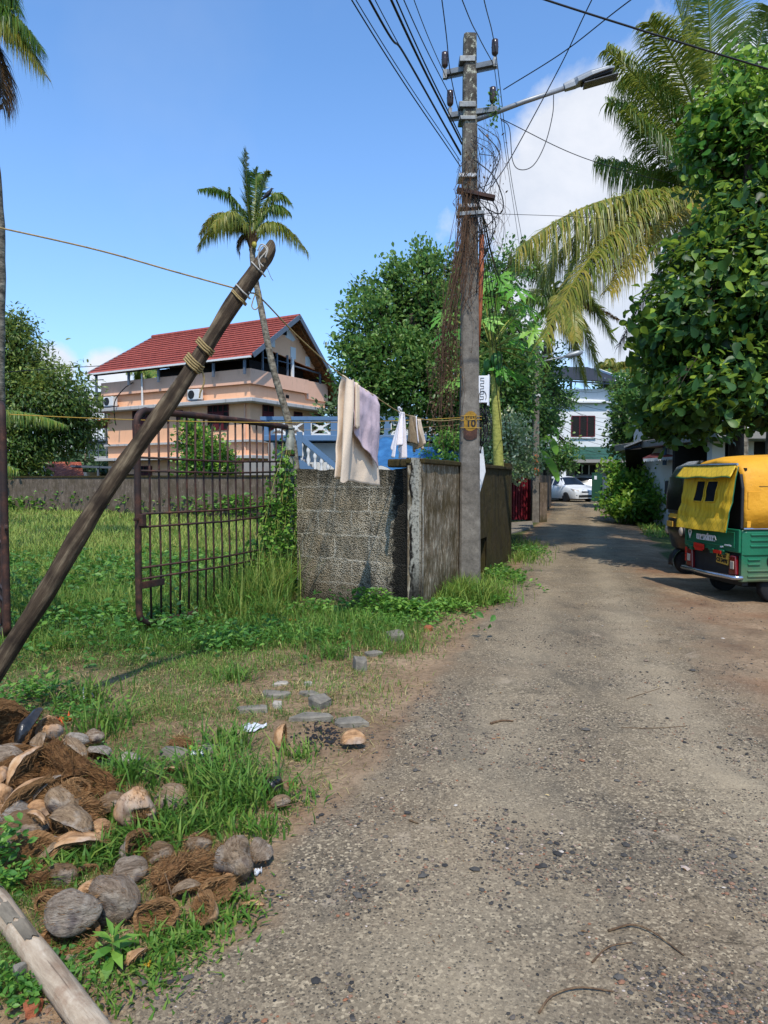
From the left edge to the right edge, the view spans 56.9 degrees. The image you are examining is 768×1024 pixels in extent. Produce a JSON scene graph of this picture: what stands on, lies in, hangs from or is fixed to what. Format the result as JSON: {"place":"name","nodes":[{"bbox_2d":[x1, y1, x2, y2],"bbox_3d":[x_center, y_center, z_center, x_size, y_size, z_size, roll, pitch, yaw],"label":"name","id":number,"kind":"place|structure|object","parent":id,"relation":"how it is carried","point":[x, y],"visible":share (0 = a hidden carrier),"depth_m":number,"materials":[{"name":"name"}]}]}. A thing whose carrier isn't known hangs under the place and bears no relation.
{"place":"outdoors","nodes":[
{"label":"outdoors","id":0,"kind":"place"},
{"bbox_2d":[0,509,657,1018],"bbox_3d":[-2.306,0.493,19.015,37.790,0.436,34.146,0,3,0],"label":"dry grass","id":1,"kind":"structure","parent":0,"point":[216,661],"depth_m":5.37,"materials":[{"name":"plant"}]},
{"bbox_2d":[0,500,767,1023],"bbox_3d":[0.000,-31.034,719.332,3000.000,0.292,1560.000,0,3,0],"label":"ground","id":2,"kind":"structure","parent":0,"point":[726,602],"depth_m":5.00,"materials":[{"name":"soil"}]},
{"bbox_2d":[0,401,10,638],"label":"gate post","id":3,"kind":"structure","parent":2,"relation":"on","point":[5,608],"depth_m":6.34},
{"bbox_2d":[0,740,42,790],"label":"coconut fibre","id":4,"kind":"object","parent":2,"relation":"on","point":[28,774],"visible":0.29,"depth_m":3.31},
{"bbox_2d":[6,743,44,786],"bbox_3d":[-1.677,1.175,3.310,0.146,0.104,0.309,-45,9,45],"label":"coconut husk","id":5,"kind":"object","parent":4,"relation":"on","point":[17,764],"visible":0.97,"depth_m":3.26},
{"bbox_2d":[0,809,49,842],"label":"husk","id":6,"kind":"object","parent":2,"relation":"on","point":[28,822],"visible":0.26,"depth_m":2.91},
{"bbox_2d":[0,0,52,403],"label":"coconut palm","id":7,"kind":"object","parent":2,"relation":"on","point":[13,27],"visible":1,"depth_m":13.25,"materials":[{"name":"green plant"}]},
{"bbox_2d":[1,829,60,871],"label":"coconut husk","id":8,"kind":"object","parent":2,"relation":"on","point":[31,850],"visible":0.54,"depth_m":2.79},
{"bbox_2d":[23,997,43,1019],"bbox_3d":[-1.017,1.443,2.048,0.054,0.052,0.052,0,3,-10],"label":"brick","id":9,"kind":"object","parent":2,"relation":"on","point":[29,1009],"visible":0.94,"depth_m":2.04,"materials":[{"name":"orange brick"}]},
{"bbox_2d":[6,410,69,481],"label":"coconut palm","id":10,"kind":"object","parent":2,"relation":"on","point":[45,421],"visible":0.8,"depth_m":21.76,"materials":[{"name":"green plant"}]},
{"bbox_2d":[14,865,61,896],"bbox_3d":[-1.272,1.378,2.638,0.197,0.147,0.139,-1,3,-20],"label":"coconut fibre","id":11,"kind":"object","parent":2,"relation":"on","point":[40,876],"visible":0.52,"depth_m":2.61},
{"bbox_2d":[30,886,61,915],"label":"coconut husk","id":12,"kind":"object","parent":2,"relation":"on","point":[45,893],"visible":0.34,"depth_m":2.52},
{"bbox_2d":[0,740,105,889],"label":"husk debris","id":13,"kind":"object","parent":2,"relation":"on","point":[28,801],"visible":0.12,"depth_m":3.24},
{"bbox_2d":[0,698,36,744],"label":"coconut husk","id":14,"kind":"object","parent":13,"relation":"on","point":[13,714],"visible":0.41,"depth_m":3.74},
{"bbox_2d":[12,703,45,743],"bbox_3d":[-1.857,1.120,3.690,0.122,0.111,0.324,-12,34,21],"label":"bottle","id":15,"kind":"object","parent":14,"relation":"on","point":[26,724],"visible":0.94,"depth_m":3.65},
{"bbox_2d":[0,772,61,813],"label":"coconut husk","id":16,"kind":"object","parent":13,"relation":"on","point":[26,791],"visible":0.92,"depth_m":3.06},
{"bbox_2d":[29,715,65,741],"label":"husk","id":17,"kind":"object","parent":13,"relation":"on","point":[53,725],"visible":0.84,"depth_m":3.80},
{"bbox_2d":[34,733,98,793],"bbox_3d":[-1.533,1.212,3.403,0.361,0.333,0.422,-2,3,-42],"label":"coconut fibre","id":18,"kind":"object","parent":13,"relation":"on","point":[59,758],"visible":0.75,"depth_m":3.33,"materials":[{"name":"plant"}]},
{"bbox_2d":[60,735,94,756],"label":"coconut husk","id":19,"kind":"object","parent":18,"relation":"on","point":[76,743],"visible":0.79,"depth_m":3.61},
{"bbox_2d":[47,829,113,851],"bbox_3d":[-1.224,1.326,2.843,0.274,0.088,0.143,-1,-7,-22],"label":"coconut husk","id":20,"kind":"object","parent":13,"relation":"on","point":[70,839],"visible":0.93,"depth_m":2.81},
{"bbox_2d":[44,804,100,833],"bbox_3d":[-1.284,1.270,2.909,0.253,0.105,0.138,12,1,19],"label":"coconut husk","id":21,"kind":"object","parent":20,"relation":"on","point":[75,817],"visible":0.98,"depth_m":2.89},
{"bbox_2d":[78,791,107,821],"bbox_3d":[-1.312,1.300,3.108,0.215,0.155,0.201,-1,3,-30],"label":"coconut fibre","id":22,"kind":"object","parent":13,"relation":"on","point":[92,804],"visible":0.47,"depth_m":3.10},
{"bbox_2d":[39,777,85,813],"bbox_3d":[-1.398,1.259,3.094,0.193,0.160,0.172,24,14,27],"label":"old coconut","id":23,"kind":"object","parent":22,"relation":"on","point":[62,794],"visible":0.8,"depth_m":3.05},
{"bbox_2d":[96,790,123,812],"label":"coconut husk","id":24,"kind":"object","parent":13,"relation":"on","point":[114,796],"visible":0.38,"depth_m":3.21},
{"bbox_2d":[0,885,110,1023],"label":"log","id":25,"kind":"object","parent":2,"relation":"on","point":[67,996],"visible":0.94,"depth_m":2.13,"materials":[{"name":"brown wood"}]},
{"bbox_2d":[5,301,114,479],"bbox_3d":[-18.795,-5.980,35.394,10.739,11.531,7.996,0,3,0],"label":"mango tree","id":26,"kind":"object","parent":2,"relation":"on","point":[48,392],"visible":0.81,"depth_m":34.51,"materials":[{"name":"green plant"}]},
{"bbox_2d":[44,862,78,887],"bbox_3d":[-1.218,1.367,2.680,0.142,0.120,0.117,0,3,-10],"label":"old coconut","id":27,"kind":"object","parent":2,"relation":"on","point":[65,871],"visible":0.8,"depth_m":2.64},
{"bbox_2d":[29,443,107,475],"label":"broadleaf tree","id":28,"kind":"object","parent":2,"relation":"on","point":[87,461],"visible":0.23,"depth_m":49.95,"materials":[{"name":"green plant"}]},
{"bbox_2d":[41,918,103,959],"bbox_3d":[-1.032,1.405,2.332,0.239,0.103,0.158,0,28,-5],"label":"coconut husk","id":29,"kind":"object","parent":2,"relation":"on","point":[48,937],"visible":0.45,"depth_m":2.32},
{"bbox_2d":[36,887,106,938],"bbox_3d":[-1.037,1.312,2.355,0.231,0.151,0.163,0,3,-4],"label":"old coconut","id":30,"kind":"object","parent":29,"relation":"on","point":[70,912],"visible":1,"depth_m":2.30,"materials":[{"name":"plant"}]},
{"bbox_2d":[44,462,100,475],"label":"tin shed","id":31,"kind":"structure","parent":2,"relation":"on","point":[62,469],"depth_m":40.54,"materials":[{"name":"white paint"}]},
{"bbox_2d":[87,745,111,760],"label":"coconut husk","id":32,"kind":"object","parent":2,"relation":"on","point":[97,752],"visible":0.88,"depth_m":3.77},
{"bbox_2d":[91,817,114,836],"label":"old coconut","id":33,"kind":"object","parent":2,"relation":"on","point":[105,822],"visible":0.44,"depth_m":2.97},
{"bbox_2d":[83,762,129,798],"bbox_3d":[-1.372,1.288,3.387,0.356,0.206,0.230,7,4,12],"label":"coconut fibre","id":34,"kind":"object","parent":2,"relation":"on","point":[104,785],"visible":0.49,"depth_m":3.35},
{"bbox_2d":[79,918,141,988],"bbox_3d":[-0.861,1.394,2.252,0.215,0.159,0.205,0,3,0],"label":"seedling","id":35,"kind":"object","parent":2,"relation":"on","point":[117,956],"visible":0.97,"depth_m":2.25,"materials":[{"name":"green plant"}]},
{"bbox_2d":[83,872,142,928],"bbox_3d":[-0.941,1.345,2.481,0.224,0.186,0.182,10,6,21],"label":"old coconut","id":36,"kind":"object","parent":2,"relation":"on","point":[120,896],"visible":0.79,"depth_m":2.42,"materials":[{"name":"plant"}]},
{"bbox_2d":[107,855,154,881],"bbox_3d":[-0.964,1.356,2.705,0.184,0.082,0.112,-2,23,-30],"label":"coconut husk","id":37,"kind":"object","parent":2,"relation":"on","point":[133,866],"visible":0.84,"depth_m":2.69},
{"bbox_2d":[113,782,155,828],"bbox_3d":[-1.072,1.295,3.114,0.192,0.233,0.187,0,15,10],"label":"old coconut","id":38,"kind":"object","parent":2,"relation":"on","point":[135,798],"visible":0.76,"depth_m":3.05,"materials":[{"name":"plant"}]},
{"bbox_2d":[119,828,152,858],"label":"coconut husk","id":39,"kind":"object","parent":2,"relation":"on","point":[131,836],"visible":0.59,"depth_m":2.87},
{"bbox_2d":[0,240,275,682],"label":"wooden stake","id":40,"kind":"object","parent":2,"relation":"on","point":[73,544],"visible":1,"depth_m":4.75,"materials":[{"name":"brown wood"}]},
{"bbox_2d":[0,227,233,287],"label":"clothes line","id":41,"kind":"object","parent":40,"relation":"attached to","point":[115,255],"visible":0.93,"depth_m":4.99,"materials":[{"name":"brown fabric"}]},
{"bbox_2d":[250,292,461,420],"bbox_3d":[-0.011,-1.392,7.453,0.124,0.661,4.916,1,3,25],"label":"clothes line","id":42,"kind":"object","parent":40,"relation":"attached to","point":[326,362],"visible":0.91,"depth_m":6.28,"materials":[{"name":"beige fabric"}]},
{"bbox_2d":[334,375,379,486],"bbox_3d":[-0.229,-0.785,7.084,0.144,1.074,0.967,1,3,23],"label":"blanket","id":43,"kind":"object","parent":42,"relation":"hanging from","point":[357,440],"visible":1,"depth_m":7.02,"materials":[{"name":"beige fabric"}]},
{"bbox_2d":[390,406,406,458],"bbox_3d":[0.156,-0.885,7.840,0.120,0.580,0.359,1,3,29],"label":"garment","id":44,"kind":"object","parent":42,"relation":"hanging from","point":[399,439],"visible":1,"depth_m":7.89,"materials":[{"name":"white fabric"}]},
{"bbox_2d":[407,415,425,451],"bbox_3d":[0.395,-0.909,8.295,0.142,0.421,0.373,2,3,31],"label":"garment","id":45,"kind":"object","parent":42,"relation":"hanging from","point":[416,437],"visible":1,"depth_m":8.23,"materials":[{"name":"beige fabric"}]},
{"bbox_2d":[8,475,296,520],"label":"field wall","id":46,"kind":"structure","parent":2,"relation":"on","point":[83,487],"depth_m":29.26,"materials":[{"name":"concrete"}]},
{"bbox_2d":[126,894,184,937],"bbox_3d":[-0.782,1.397,2.443,0.203,0.101,0.138,-6,43,-10],"label":"coconut husk","id":47,"kind":"object","parent":2,"relation":"on","point":[158,907],"visible":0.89,"depth_m":2.45,"materials":[{"name":"plant"}]},
{"bbox_2d":[143,840,174,866],"bbox_3d":[-0.906,1.378,2.855,0.136,0.114,0.112,-1,3,-20],"label":"old coconut","id":48,"kind":"object","parent":2,"relation":"on","point":[159,847],"visible":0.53,"depth_m":2.83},
{"bbox_2d":[139,843,197,899],"bbox_3d":[-0.802,1.363,2.681,0.219,0.222,0.266,1,3,20],"label":"coconut fibre","id":49,"kind":"object","parent":2,"relation":"on","point":[173,867],"visible":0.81,"depth_m":2.63,"materials":[{"name":"plant"}]},
{"bbox_2d":[150,781,189,813],"bbox_3d":[-0.993,1.339,3.281,0.193,0.176,0.160,7,5,25],"label":"old coconut","id":50,"kind":"object","parent":2,"relation":"on","point":[178,787],"visible":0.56,"depth_m":3.26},
{"bbox_2d":[168,878,203,898],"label":"coconut husk","id":51,"kind":"object","parent":2,"relation":"on","point":[187,884],"visible":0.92,"depth_m":2.59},
{"bbox_2d":[180,830,216,852],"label":"old coconut","id":52,"kind":"object","parent":2,"relation":"on","point":[202,839],"visible":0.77,"depth_m":2.91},
{"bbox_2d":[186,887,218,928],"bbox_3d":[-0.629,1.384,2.489,0.093,0.106,0.197,-2,3,-38],"label":"coconut husk","id":53,"kind":"object","parent":2,"relation":"on","point":[210,905],"visible":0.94,"depth_m":2.48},
{"bbox_2d":[181,843,224,892],"bbox_3d":[-0.687,1.349,2.718,0.212,0.208,0.204,0,3,-10],"label":"coconut fibre","id":54,"kind":"object","parent":2,"relation":"on","point":[200,864],"visible":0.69,"depth_m":2.67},
{"bbox_2d":[170,417,241,474],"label":"tree","id":55,"kind":"object","parent":2,"relation":"on","point":[199,443],"visible":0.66,"depth_m":32.27,"materials":[{"name":"green plant"}]},
{"bbox_2d":[85,314,338,475],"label":"pink house","id":56,"kind":"structure","parent":2,"relation":"on","point":[239,383],"depth_m":42.91,"materials":[{"name":"paint"}]},
{"bbox_2d":[207,404,228,430],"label":"window","id":57,"kind":"structure","parent":56,"relation":"in","point":[223,409],"depth_m":40.91,"materials":[{"name":"red paint"}]},
{"bbox_2d":[197,871,241,904],"bbox_3d":[-0.609,1.383,2.587,0.200,0.096,0.107,-3,44,-50],"label":"coconut husk","id":58,"kind":"object","parent":2,"relation":"on","point":[224,882],"visible":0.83,"depth_m":2.60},
{"bbox_2d":[211,833,255,882],"bbox_3d":[-0.577,1.329,2.737,0.196,0.218,0.162,1,43,20],"label":"old coconut","id":59,"kind":"object","parent":2,"relation":"on","point":[232,853],"visible":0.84,"depth_m":2.67,"materials":[{"name":"plant"}]},
{"bbox_2d":[196,147,310,474],"bbox_3d":[-5.143,-6.366,26.433,3.628,13.439,4.033,-2,3,-32],"label":"coconut palm","id":60,"kind":"object","parent":2,"relation":"on","point":[251,227],"visible":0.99,"depth_m":25.51,"materials":[{"name":"green plant"}]},
{"bbox_2d":[0,489,553,1023],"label":"weeds","id":61,"kind":"object","parent":2,"relation":"on","point":[406,607],"visible":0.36,"depth_m":7.18,"materials":[{"name":"green plant"}]},
{"bbox_2d":[273,723,286,751],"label":"coconut husk","id":62,"kind":"object","parent":2,"relation":"on","point":[280,731],"visible":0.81,"depth_m":4.03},
{"bbox_2d":[285,427,294,575],"bbox_3d":[-1.234,0.057,9.332,0.139,2.345,0.133,0,3,0],"label":"gate post","id":63,"kind":"object","parent":2,"relation":"on","point":[289,442],"visible":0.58,"depth_m":9.26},
{"bbox_2d":[133,407,289,625],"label":"steel gate","id":64,"kind":"structure","parent":63,"relation":"attached to","point":[139,520],"depth_m":7.63,"materials":[{"name":"metal"}]},
{"bbox_2d":[10,414,460,422],"bbox_3d":[-1.157,-1.081,8.020,5.519,0.270,0.009,-2,3,-37],"label":"cord","id":65,"kind":"object","parent":64,"relation":"attached to","point":[207,421],"visible":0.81,"depth_m":7.51,"materials":[{"name":"yellow fabric"}]},
{"bbox_2d":[241,435,297,595],"bbox_3d":[-1.433,0.090,8.904,0.326,2.198,1.212,1,3,27],"label":"climbing vine","id":66,"kind":"object","parent":63,"relation":"attached to","point":[277,537],"visible":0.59,"depth_m":9.02,"materials":[{"name":"green plant"}]},
{"bbox_2d":[289,712,332,721],"bbox_3d":[-0.464,1.313,4.524,0.285,0.052,0.122,0,3,-2],"label":"stone","id":67,"kind":"object","parent":2,"relation":"on","point":[314,717],"visible":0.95,"depth_m":4.48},
{"bbox_2d":[308,693,331,709],"bbox_3d":[-0.424,1.289,4.781,0.145,0.093,0.127,3,8,-35],"label":"stone","id":68,"kind":"object","parent":2,"relation":"on","point":[322,701],"visible":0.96,"depth_m":4.75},
{"bbox_2d":[289,721,355,757],"bbox_3d":[-0.340,1.331,4.303,0.437,0.038,0.758,0,3,0],"label":"charcoal","id":69,"kind":"object","parent":2,"relation":"on","point":[326,737],"visible":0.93,"depth_m":4.23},
{"bbox_2d":[0,504,668,1023],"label":"grass","id":70,"kind":"structure","parent":2,"relation":"on","point":[240,788],"depth_m":5.53,"materials":[{"name":"plant"}]},
{"bbox_2d":[244,417,458,474],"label":"terrace building","id":71,"kind":"structure","parent":2,"relation":"on","point":[317,451],"depth_m":27.85,"materials":[{"name":"blue paint"}]},
{"bbox_2d":[334,716,369,727],"bbox_3d":[-0.206,1.334,4.487,0.219,0.052,0.137,0,3,-10],"label":"stone","id":72,"kind":"object","parent":2,"relation":"on","point":[351,721],"visible":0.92,"depth_m":4.44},
{"bbox_2d":[339,729,368,746],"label":"coconut husk","id":73,"kind":"object","parent":2,"relation":"on","point":[353,736],"visible":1,"depth_m":4.07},
{"bbox_2d":[297,458,423,607],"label":"block wall","id":74,"kind":"structure","parent":2,"relation":"on","point":[354,534],"depth_m":8.68,"materials":[{"name":"concrete"}]},
{"bbox_2d":[378,437,458,469],"bbox_3d":[0.462,-1.003,13.207,2.119,0.950,1.838,1,3,28],"label":"tarpaulin","id":75,"kind":"object","parent":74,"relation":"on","point":[384,452],"visible":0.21,"depth_m":13.71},
{"bbox_2d":[309,388,434,434],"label":"broadleaf tree","id":76,"kind":"object","parent":2,"relation":"on","point":[331,410],"visible":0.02,"depth_m":42.91,"materials":[{"name":"green plant"}]},
{"bbox_2d":[316,231,491,447],"bbox_3d":[0.475,-3.117,17.177,4.195,7.785,3.842,0,3,0],"label":"broadleaf tree","id":77,"kind":"object","parent":2,"relation":"on","point":[397,323],"visible":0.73,"depth_m":16.73,"materials":[{"name":"green plant"}]},
{"bbox_2d":[418,424,458,461],"bbox_3d":[1.118,-0.352,13.213,1.171,2.612,1.462,0,3,0],"label":"leafy shrub","id":78,"kind":"object","parent":2,"relation":"on","point":[448,445],"visible":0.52,"depth_m":13.04,"materials":[{"name":"green plant"}]},
{"bbox_2d":[406,458,512,608],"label":"plastered wall","id":79,"kind":"structure","parent":2,"relation":"on","point":[441,483],"depth_m":9.41,"materials":[{"name":"paint"}]},
{"bbox_2d":[429,271,554,465],"bbox_3d":[2.177,-2.382,14.397,2.605,4.565,2.290,0,3,0],"label":"papaya tree","id":80,"kind":"object","parent":2,"relation":"on","point":[488,366],"visible":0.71,"depth_m":14.16,"materials":[{"name":"green plant"}]},
{"bbox_2d":[431,231,556,449],"bbox_3d":[3.687,-4.678,23.838,4.619,10.308,5.116,0,3,0],"label":"broadleaf tree","id":81,"kind":"object","parent":2,"relation":"on","point":[515,395],"visible":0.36,"depth_m":23.41,"materials":[{"name":"green plant"}]},
{"bbox_2d":[479,404,559,487],"bbox_3d":[2.703,-0.848,16.090,1.820,3.347,2.760,2,3,39],"label":"variegated shrub","id":82,"kind":"object","parent":2,"relation":"on","point":[521,462],"visible":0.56,"depth_m":16.03,"materials":[{"name":"green plant"}]},
{"bbox_2d":[441,32,617,582],"bbox_3d":[1.922,-2.518,9.659,2.320,7.861,0.342,0,3,8],"label":"utility pole","id":83,"kind":"object","parent":2,"relation":"on","point":[474,386],"visible":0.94,"depth_m":9.69,"materials":[{"name":"concrete"}]},
{"bbox_2d":[351,0,460,166],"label":"overhead cable","id":84,"kind":"object","parent":83,"relation":"attached to","point":[401,78],"visible":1,"depth_m":7.53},
{"bbox_2d":[368,0,460,155],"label":"overhead cable","id":85,"kind":"object","parent":83,"relation":"attached to","point":[382,23],"visible":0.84,"depth_m":7.75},
{"bbox_2d":[390,0,462,144],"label":"overhead cable","id":86,"kind":"object","parent":83,"relation":"attached to","point":[415,52],"visible":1,"depth_m":7.68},
{"bbox_2d":[424,87,510,452],"bbox_3d":[1.153,-3.249,9.571,1.229,4.900,0.326,0,3,0],"label":"dead vine","id":87,"kind":"object","parent":83,"relation":"attached to","point":[455,283],"visible":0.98,"depth_m":9.57,"materials":[{"name":"brown plant"}]},
{"bbox_2d":[505,339,577,470],"bbox_3d":[5.687,-3.692,29.428,3.895,7.734,6.441,1,3,25],"label":"broadleaf tree","id":88,"kind":"object","parent":2,"relation":"on","point":[542,419],"visible":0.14,"depth_m":29.32,"materials":[{"name":"green plant"}]},
{"bbox_2d":[526,422,559,481],"bbox_3d":[6.522,-2.469,30.706,2.083,3.798,0.707,0,3,0],"label":"banana plant","id":89,"kind":"object","parent":2,"relation":"on","point":[552,466],"visible":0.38,"depth_m":30.68,"materials":[{"name":"green plant"}]},
{"bbox_2d":[539,483,546,521],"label":"gate pillar","id":90,"kind":"structure","parent":2,"relation":"on","point":[542,502],"depth_m":25.79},
{"bbox_2d":[524,335,582,522],"bbox_3d":[6.015,-2.842,25.558,2.159,7.061,0.485,0,3,4],"label":"utility pole","id":91,"kind":"object","parent":2,"relation":"on","point":[534,505],"visible":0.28,"depth_m":25.62,"materials":[{"name":"concrete"}]},
{"bbox_2d":[539,387,586,476],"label":"broadleaf tree","id":92,"kind":"object","parent":2,"relation":"on","point":[562,462],"visible":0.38,"depth_m":36.11,"materials":[{"name":"green plant"}]},
{"bbox_2d":[508,233,619,469],"bbox_3d":[7.325,-5.540,29.291,5.034,11.437,7.568,0,3,0],"label":"coconut palm","id":93,"kind":"object","parent":2,"relation":"on","point":[575,336],"visible":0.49,"depth_m":28.45,"materials":[{"name":"green plant"}]},
{"bbox_2d":[504,367,625,499],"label":"white house","id":94,"kind":"structure","parent":2,"relation":"on","point":[592,459],"depth_m":45.77,"materials":[{"name":"paint"}]},
{"bbox_2d":[570,416,595,437],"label":"window","id":95,"kind":"structure","parent":94,"relation":"in","point":[577,422],"depth_m":45.77,"materials":[{"name":"red paint"}]},
{"bbox_2d":[591,358,632,446],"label":"coconut palm","id":96,"kind":"object","parent":2,"relation":"on","point":[611,364],"visible":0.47,"depth_m":61.30,"materials":[{"name":"green plant"}]},
{"bbox_2d":[594,368,646,461],"bbox_3d":[11.913,-3.445,31.689,4.000,6.902,7.122,0,3,0],"label":"broadleaf tree","id":97,"kind":"object","parent":2,"relation":"on","point":[618,435],"visible":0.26,"depth_m":32.75,"materials":[{"name":"green plant"}]},
{"bbox_2d":[591,442,668,525],"bbox_3d":[9.182,-0.961,24.931,3.491,3.743,4.875,0,3,0],"label":"bush","id":98,"kind":"object","parent":2,"relation":"on","point":[627,498],"visible":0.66,"depth_m":24.62,"materials":[{"name":"green plant"}]},
{"bbox_2d":[503,0,767,454],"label":"coconut palm","id":99,"kind":"object","parent":2,"relation":"on","point":[639,204],"visible":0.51,"depth_m":14.21,"materials":[{"name":"green plant"}]},
{"bbox_2d":[624,437,671,471],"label":"open shed","id":100,"kind":"structure","parent":2,"relation":"on","point":[636,455],"depth_m":24.16,"materials":[{"name":"metal"}]},
{"bbox_2d":[665,461,704,573],"bbox_3d":[6.168,0.078,11.682,2.892,1.901,1.520,0,3,2],"label":"auto rickshaw","id":101,"kind":"object","parent":2,"relation":"on","point":[673,488],"visible":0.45,"depth_m":11.71,"materials":[{"name":"black paint"}]},
{"bbox_2d":[610,137,767,458],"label":"jackfruit tree","id":102,"kind":"object","parent":2,"relation":"on","point":[697,341],"visible":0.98,"depth_m":11.10,"materials":[{"name":"green plant"}]},
{"bbox_2d":[615,412,765,525],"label":"house","id":103,"kind":"structure","parent":2,"relation":"on","point":[756,446],"depth_m":21.25,"materials":[{"name":"white paint"}]},
{"bbox_2d":[663,36,767,454],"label":"broadleaf tree","id":104,"kind":"object","parent":2,"relation":"on","point":[715,140],"visible":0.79,"depth_m":11.92,"materials":[{"name":"green plant"}]},
{"bbox_2d":[676,455,767,601],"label":"auto rickshaw","id":105,"kind":"object","parent":2,"relation":"on","point":[722,517],"visible":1,"depth_m":9.03,"materials":[{"name":"metal"}]},
{"bbox_3d":[5.529,-0.574,26.601,0.360,1.850,0.300,0,3,0],"label":"gate pillar","id":106,"kind":"object","parent":2,"relation":"on","visible":0},
{"bbox_2d":[511,476,530,519],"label":"maroon gate","id":107,"kind":"structure","parent":106,"relation":"attached to","point":[521,496],"depth_m":26.31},
{"bbox_2d":[0,0,767,469],"label":"sky","id":108,"kind":"structure","parent":0,"point":[151,104],"materials":[{"name":"blue"}]},
{"bbox_2d":[12,499,767,1023],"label":"road","id":109,"kind":"structure","parent":0,"point":[627,569],"depth_m":3.04,"materials":[{"name":"gravel"}]},
{"bbox_2d":[250,837,273,863],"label":"coconut husk","id":110,"kind":"object","parent":109,"relation":"on","point":[262,849],"visible":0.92,"depth_m":2.81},
{"bbox_2d":[552,476,591,501],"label":"parked car","id":111,"kind":"object","parent":109,"relation":"on","point":[566,488],"visible":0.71,"depth_m":40.94,"materials":[{"name":"white metal"}]},
{"bbox_2d":[544,0,767,69],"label":"overhead cable","id":112,"kind":"object","parent":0,"point":[654,34],"visible":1,"depth_m":7.56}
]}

